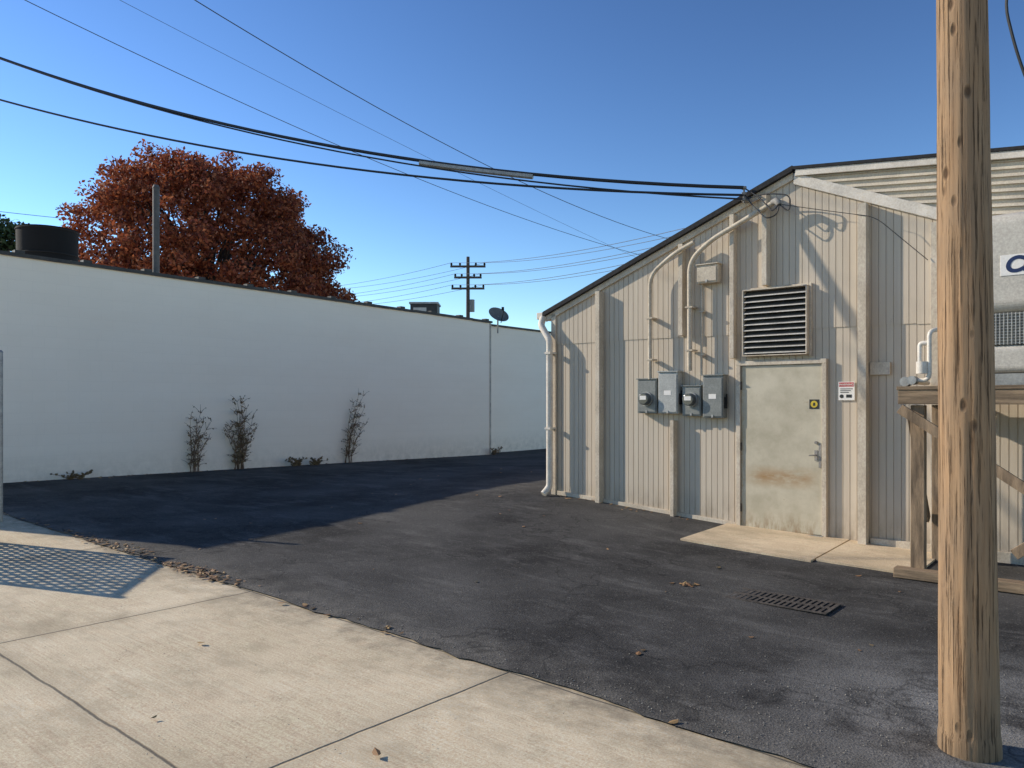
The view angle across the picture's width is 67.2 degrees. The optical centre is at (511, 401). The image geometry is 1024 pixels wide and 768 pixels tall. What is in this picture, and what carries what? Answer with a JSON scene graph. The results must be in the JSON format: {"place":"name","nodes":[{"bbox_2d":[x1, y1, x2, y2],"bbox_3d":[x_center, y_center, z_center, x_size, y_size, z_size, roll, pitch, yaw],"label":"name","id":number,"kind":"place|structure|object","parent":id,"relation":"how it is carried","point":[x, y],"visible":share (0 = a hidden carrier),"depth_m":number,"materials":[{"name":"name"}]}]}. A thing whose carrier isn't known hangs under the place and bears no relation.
{"place":"outdoors","nodes":[
{"label":"outdoors","id":0,"kind":"place"},
{"bbox_2d":[0,211,56,217],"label":"power line","id":1,"kind":"object","parent":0,"point":[28,214],"visible":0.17,"depth_m":34.16,"materials":[{"name":"metal"}]},
{"bbox_2d":[25,0,638,254],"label":"power line","id":2,"kind":"object","parent":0,"point":[290,124],"visible":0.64,"depth_m":18.69,"materials":[{"name":"rubber"}]},
{"bbox_2d":[120,0,631,255],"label":"power line","id":3,"kind":"object","parent":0,"point":[342,114],"visible":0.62,"depth_m":18.83,"materials":[{"name":"metal"}]},
{"bbox_2d":[0,512,814,767],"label":"pavement","id":4,"kind":"structure","parent":0,"point":[392,698],"depth_m":4.19,"materials":[{"name":"concrete"}]},
{"bbox_2d":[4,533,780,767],"bbox_3d":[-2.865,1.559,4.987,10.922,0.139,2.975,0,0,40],"label":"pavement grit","id":5,"kind":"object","parent":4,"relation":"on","point":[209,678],"visible":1,"depth_m":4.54,"materials":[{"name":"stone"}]},
{"bbox_2d":[195,0,666,238],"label":"power line","id":6,"kind":"object","parent":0,"point":[395,117],"visible":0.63,"depth_m":18.67,"materials":[{"name":"metal"}]},
{"bbox_2d":[0,0,1023,330],"label":"sky","id":7,"kind":"structure","parent":0,"point":[708,92],"materials":[{"name":"blue"}]},
{"bbox_2d":[3,449,1023,767],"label":"asphalt lot","id":8,"kind":"structure","parent":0,"point":[423,547],"depth_m":6.61,"materials":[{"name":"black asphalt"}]},
{"bbox_2d":[50,469,92,479],"bbox_3d":[-8.213,1.368,14.365,0.160,0.202,0.756,0,0,40],"label":"dry weed","id":9,"kind":"object","parent":8,"relation":"on","point":[72,476],"visible":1,"depth_m":14.41,"materials":[{"name":"brown plant"}]},
{"bbox_2d":[183,404,213,471],"bbox_3d":[-6.641,0.769,16.341,0.242,1.450,0.730,0,0,40],"label":"dry weed","id":10,"kind":"object","parent":8,"relation":"on","point":[194,453],"visible":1,"depth_m":16.31,"materials":[{"name":"brown plant"}]},
{"bbox_2d":[222,395,256,469],"bbox_3d":[-6.038,0.673,17.056,0.251,1.672,0.934,0,0,40],"label":"dry weed","id":11,"kind":"object","parent":8,"relation":"on","point":[240,453],"visible":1,"depth_m":17.09,"materials":[{"name":"brown plant"}]},
{"bbox_2d":[285,456,306,465],"bbox_3d":[-5.082,1.399,18.116,0.170,0.262,0.579,0,0,40],"label":"dry weed","id":12,"kind":"object","parent":8,"relation":"on","point":[297,462],"visible":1,"depth_m":18.09,"materials":[{"name":"brown plant"}]},
{"bbox_2d":[309,456,327,464],"bbox_3d":[-4.694,1.420,18.588,0.169,0.234,0.548,0,0,40],"label":"dry weed","id":13,"kind":"object","parent":8,"relation":"on","point":[317,462],"visible":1,"depth_m":18.52,"materials":[{"name":"brown plant"}]},
{"bbox_2d":[341,390,368,462],"bbox_3d":[-3.979,0.591,19.546,0.239,1.916,0.877,0,0,40],"label":"dry weed","id":14,"kind":"object","parent":8,"relation":"on","point":[350,439],"visible":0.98,"depth_m":19.52,"materials":[{"name":"brown plant"}]},
{"bbox_2d":[3,455,900,755],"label":"fallen leaves","id":15,"kind":"object","parent":8,"relation":"on","point":[375,751],"visible":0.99,"depth_m":7.03,"materials":[{"name":"brown plant"}]},
{"bbox_2d":[490,446,502,454],"bbox_3d":[-0.492,1.499,23.701,0.168,0.273,0.586,0,0,40],"label":"dry weed","id":16,"kind":"object","parent":8,"relation":"on","point":[493,452],"visible":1,"depth_m":23.66,"materials":[{"name":"brown plant"}]},
{"bbox_2d":[680,523,848,561],"bbox_3d":[2.864,1.603,8.705,1.440,0.181,1.300,0,0,40],"label":"concrete pad","id":17,"kind":"object","parent":8,"relation":"on","point":[791,545],"depth_m":8.59,"materials":[{"name":"concrete"}]},
{"bbox_2d":[537,145,1023,564],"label":"shed","id":18,"kind":"structure","parent":8,"relation":"on","point":[806,309],"depth_m":9.16,"materials":[{"name":"paint"}]},
{"bbox_2d":[636,378,657,412],"bbox_3d":[1.798,-0.082,10.245,0.310,0.464,0.233,0,0,40],"label":"electric meter","id":19,"kind":"object","parent":18,"relation":"attached to","point":[647,395],"visible":0.95,"depth_m":10.19,"materials":[{"name":"grey metal"}]},
{"bbox_2d":[657,371,682,413],"bbox_3d":[2.075,-0.127,10.062,0.320,0.554,0.160,0,0,40],"label":"switch box","id":20,"kind":"object","parent":18,"relation":"attached to","point":[670,383],"visible":0.98,"depth_m":9.99,"materials":[{"name":"grey metal"}]},
{"bbox_2d":[646,240,694,378],"bbox_3d":[2.082,-1.178,10.046,0.698,1.756,0.159,0,0,40],"label":"conduit","id":21,"kind":"object","parent":18,"relation":"attached to","point":[650,318],"visible":1,"depth_m":10.19,"materials":[{"name":"beige metal"}]},
{"bbox_2d":[681,385,702,415],"bbox_3d":[2.293,-0.017,9.847,0.280,0.394,0.213,0,0,40],"label":"electric meter","id":22,"kind":"object","parent":18,"relation":"attached to","point":[692,400],"visible":0.98,"depth_m":9.80,"materials":[{"name":"grey metal"}]},
{"bbox_2d":[698,284,705,374],"bbox_3d":[2.425,-0.920,9.819,0.070,1.160,0.070,0,0,40],"label":"conduit","id":23,"kind":"object","parent":18,"relation":"attached to","point":[701,312],"visible":0.95,"depth_m":9.79,"materials":[{"name":"beige metal"}]},
{"bbox_2d":[695,262,721,284],"bbox_3d":[2.485,-1.622,9.735,0.300,0.244,0.140,0,0,40],"label":"junction box","id":24,"kind":"object","parent":18,"relation":"attached to","point":[708,273],"visible":1,"depth_m":9.67,"materials":[{"name":"metal"}]},
{"bbox_2d":[701,374,727,417],"bbox_3d":[2.554,-0.072,9.677,0.310,0.544,0.140,0,0,40],"label":"switch box","id":25,"kind":"object","parent":18,"relation":"attached to","point":[715,399],"visible":1,"depth_m":9.62,"materials":[{"name":"grey metal"}]},
{"bbox_2d":[685,197,781,370],"bbox_3d":[2.721,-1.405,9.476,1.265,2.011,0.161,0,0,43],"label":"conduit","id":26,"kind":"object","parent":18,"relation":"attached to","point":[711,240],"visible":1,"depth_m":9.79,"materials":[{"name":"metal"}]},
{"bbox_2d":[741,186,749,202],"bbox_3d":[2.844,-2.520,9.384,0.060,0.200,0.140,0,0,40],"label":"insulator bracket","id":27,"kind":"object","parent":18,"relation":"attached to","point":[744,200],"visible":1,"depth_m":9.34,"materials":[{"name":"metal"}]},
{"bbox_2d":[0,99,742,195],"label":"power line","id":28,"kind":"object","parent":27,"relation":"attached to","point":[450,179],"visible":1,"depth_m":10.46,"materials":[{"name":"black rubber"}]},
{"bbox_2d":[0,57,743,188],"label":"power line","id":29,"kind":"object","parent":27,"relation":"attached to","point":[410,158],"visible":1,"depth_m":10.49,"materials":[{"name":"black rubber"}]},
{"bbox_2d":[20,66,742,199],"bbox_3d":[-5.825,-5.539,11.468,17.782,6.180,0.019,0,0,14],"label":"power line","id":30,"kind":"object","parent":27,"relation":"attached to","point":[397,161],"visible":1,"depth_m":10.40,"materials":[{"name":"black rubber"}]},
{"bbox_2d":[419,161,533,178],"bbox_3d":[-0.485,-3.064,10.150,1.569,0.365,0.062,0,0,14],"label":"cable splice","id":31,"kind":"object","parent":30,"relation":"attached to","point":[479,170],"visible":1,"depth_m":10.12,"materials":[{"name":"metal"}]},
{"bbox_2d":[745,189,777,210],"bbox_3d":[2.971,-2.429,9.186,0.031,0.356,0.463,0,0,-44],"label":"service cable","id":32,"kind":"object","parent":27,"relation":"attached to","point":[762,200],"visible":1,"depth_m":9.16,"materials":[{"name":"black rubber"}]},
{"bbox_2d":[745,195,779,218],"bbox_3d":[2.961,-2.350,9.176,0.057,0.370,0.466,0,0,-44],"label":"service cable","id":33,"kind":"object","parent":27,"relation":"hanging from","point":[760,212],"visible":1,"depth_m":9.14,"materials":[{"name":"black rubber"}]},
{"bbox_2d":[746,193,790,210],"bbox_3d":[3.025,-2.353,9.142,0.592,0.257,0.023,0,0,45],"label":"service cable","id":34,"kind":"object","parent":27,"relation":"attached to","point":[776,194],"visible":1,"depth_m":9.01,"materials":[{"name":"black rubber"}]},
{"bbox_2d":[736,358,827,536],"bbox_3d":[3.195,0.578,9.183,1.084,2.155,0.100,0,0,40],"label":"door","id":35,"kind":"structure","parent":18,"relation":"in","point":[782,407],"depth_m":9.17,"materials":[{"name":"paint"}]},
{"bbox_2d":[838,382,854,399],"bbox_3d":[3.793,-0.125,8.731,0.175,0.210,0.012,0,0,40],"label":"warning sign","id":36,"kind":"object","parent":18,"relation":"attached to","point":[846,390],"visible":1,"depth_m":8.73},
{"bbox_2d":[781,204,927,259],"bbox_3d":[3.770,-1.911,8.589,1.548,0.827,0.066,0,0,37],"label":"service cable","id":37,"kind":"object","parent":18,"relation":"attached to","point":[862,215],"visible":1,"depth_m":8.45,"materials":[{"name":"black rubber"}]},
{"bbox_2d":[723,588,841,614],"bbox_3d":[2.100,1.642,6.460,1.160,0.016,0.400,0,0,40],"label":"drain grate","id":38,"kind":"object","parent":8,"relation":"on","point":[809,605],"visible":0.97,"depth_m":6.31,"materials":[{"name":"metal"}]},
{"bbox_2d":[816,540,934,572],"bbox_3d":[3.819,1.636,7.976,0.920,0.155,1.200,0,0,40],"label":"concrete pad","id":39,"kind":"object","parent":8,"relation":"on","point":[852,553],"depth_m":7.92,"materials":[{"name":"concrete"}]},
{"bbox_2d":[893,385,1023,594],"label":"timber stand","id":40,"kind":"object","parent":8,"relation":"on","point":[920,425],"visible":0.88,"depth_m":7.12,"materials":[{"name":"brown wood"}]},
{"bbox_2d":[900,328,936,385],"bbox_3d":[4.109,-0.417,7.533,0.379,0.545,1.270,0,0,40],"label":"gas pipe","id":41,"kind":"object","parent":40,"relation":"on","point":[923,367],"visible":0.97,"depth_m":7.04,"materials":[{"name":"white metal"}]},
{"bbox_2d":[992,212,1023,384],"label":"packaged air conditioner","id":42,"kind":"object","parent":40,"relation":"on","point":[1008,258],"visible":0.43,"depth_m":6.71,"materials":[{"name":"metal"}]},
{"bbox_2d":[936,0,1002,763],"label":"utility pole","id":43,"kind":"object","parent":8,"relation":"on","point":[969,726],"visible":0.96,"depth_m":3.53,"materials":[{"name":"brown wood"}]},
{"bbox_2d":[1005,0,1023,76],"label":"service cable","id":44,"kind":"object","parent":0,"point":[1013,37],"visible":1,"depth_m":3.99,"materials":[{"name":"black rubber"}]},
{"bbox_3d":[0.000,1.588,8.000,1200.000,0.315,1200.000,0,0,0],"label":"ground","id":45,"kind":"structure","parent":0,"visible":0},
{"bbox_2d":[0,350,3,521],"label":"chain link fence","id":46,"kind":"object","parent":45,"relation":"on","point":[1,435],"visible":0.84,"depth_m":9.64,"materials":[{"name":"metal"}]},
{"bbox_2d":[0,213,29,251],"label":"green tree","id":47,"kind":"object","parent":45,"relation":"on","point":[7,236],"visible":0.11,"depth_m":42.68,"materials":[{"name":"green plant"}]},
{"bbox_2d":[55,138,359,301],"bbox_3d":[-13.447,-4.927,35.527,12.877,13.279,13.134,0,0,0],"label":"oak tree","id":48,"kind":"object","parent":45,"relation":"on","point":[278,232],"visible":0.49,"depth_m":32.04,"materials":[{"name":"red plant"}]},
{"bbox_2d":[0,250,492,482],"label":"white block building","id":49,"kind":"structure","parent":45,"relation":"on","point":[108,371],"depth_m":16.73,"materials":[{"name":"paint"}]},
{"bbox_2d":[14,224,79,260],"bbox_3d":[-10.250,-3.245,17.000,1.238,1.250,1.238,0,0,0],"label":"rooftop tank","id":50,"kind":"object","parent":49,"relation":"on","point":[51,241],"visible":0.57,"depth_m":16.51,"materials":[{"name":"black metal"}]},
{"bbox_2d":[152,184,159,272],"bbox_3d":[-7.580,-3.590,16.400,0.300,2.060,0.300,0,0,0],"label":"vent pipe","id":51,"kind":"object","parent":49,"relation":"on","point":[156,228],"visible":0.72,"depth_m":16.34,"materials":[{"name":"metal"}]},
{"bbox_2d":[409,302,440,312],"bbox_3d":[-3.380,-3.165,30.000,1.120,1.330,1.100,0,0,0],"label":"rooftop unit","id":52,"kind":"object","parent":49,"relation":"on","point":[428,306],"visible":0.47,"depth_m":29.50,"materials":[{"name":"metal"}]},
{"bbox_2d":[450,257,485,317],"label":"utility pole","id":53,"kind":"object","parent":45,"relation":"on","point":[470,305],"visible":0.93,"depth_m":69.84,"materials":[{"name":"brown wood"}]},
{"bbox_2d":[341,263,448,285],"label":"power line","id":54,"kind":"object","parent":53,"relation":"attached to","point":[397,275],"visible":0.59,"depth_m":73.27,"materials":[{"name":"rubber"}]},
{"bbox_2d":[354,274,452,293],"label":"power line","id":55,"kind":"object","parent":53,"relation":"attached to","point":[402,285],"visible":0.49,"depth_m":73.21,"materials":[{"name":"metal"}]},
{"bbox_2d":[364,285,449,301],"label":"power line","id":56,"kind":"object","parent":53,"relation":"attached to","point":[406,294],"visible":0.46,"depth_m":72.94,"materials":[{"name":"rubber"}]},
{"bbox_2d":[346,263,481,288],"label":"power line","id":57,"kind":"object","parent":53,"relation":"attached to","point":[408,279],"visible":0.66,"depth_m":74.67,"materials":[{"name":"metal"}]},
{"bbox_2d":[362,274,477,295],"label":"power line","id":58,"kind":"object","parent":53,"relation":"attached to","point":[411,288],"visible":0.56,"depth_m":74.26,"materials":[{"name":"rubber"}]},
{"bbox_2d":[376,285,480,303],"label":"power line","id":59,"kind":"object","parent":53,"relation":"attached to","point":[420,297],"visible":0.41,"depth_m":73.83,"materials":[{"name":"metal"}]},
{"bbox_2d":[475,264,622,284],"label":"power line","id":60,"kind":"object","parent":53,"relation":"attached to","point":[550,277],"visible":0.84,"depth_m":51.42,"materials":[{"name":"rubber"}]},
{"bbox_2d":[488,270,612,284],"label":"power line","id":61,"kind":"object","parent":53,"relation":"attached to","point":[547,280],"visible":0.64,"depth_m":57.94,"materials":[{"name":"rubber"}]},
{"bbox_2d":[474,247,651,273],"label":"power line","id":62,"kind":"object","parent":53,"relation":"attached to","point":[564,264],"visible":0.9,"depth_m":50.08,"materials":[{"name":"metal"}]},
{"bbox_2d":[485,253,641,273],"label":"power line","id":63,"kind":"object","parent":53,"relation":"attached to","point":[561,267],"visible":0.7,"depth_m":55.29,"materials":[{"name":"metal"}]},
{"bbox_2d":[473,228,683,262],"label":"power line","id":64,"kind":"object","parent":53,"relation":"attached to","point":[581,250],"visible":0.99,"depth_m":47.03,"materials":[{"name":"rubber"}]},
{"bbox_2d":[487,236,670,262],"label":"power line","id":65,"kind":"object","parent":53,"relation":"attached to","point":[581,253],"visible":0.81,"depth_m":53.02,"materials":[{"name":"rubber"}]},
{"bbox_2d":[491,324,550,451],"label":"white block building","id":66,"kind":"structure","parent":45,"relation":"on","point":[518,388],"depth_m":25.73,"materials":[{"name":"paint"}]},
{"bbox_2d":[489,307,508,332],"bbox_3d":[-0.415,-2.588,24.188,0.627,0.816,0.521,0,0,0],"label":"satellite dish","id":67,"kind":"object","parent":66,"relation":"on","point":[498,314],"visible":1,"depth_m":24.29,"materials":[{"name":"paint"}]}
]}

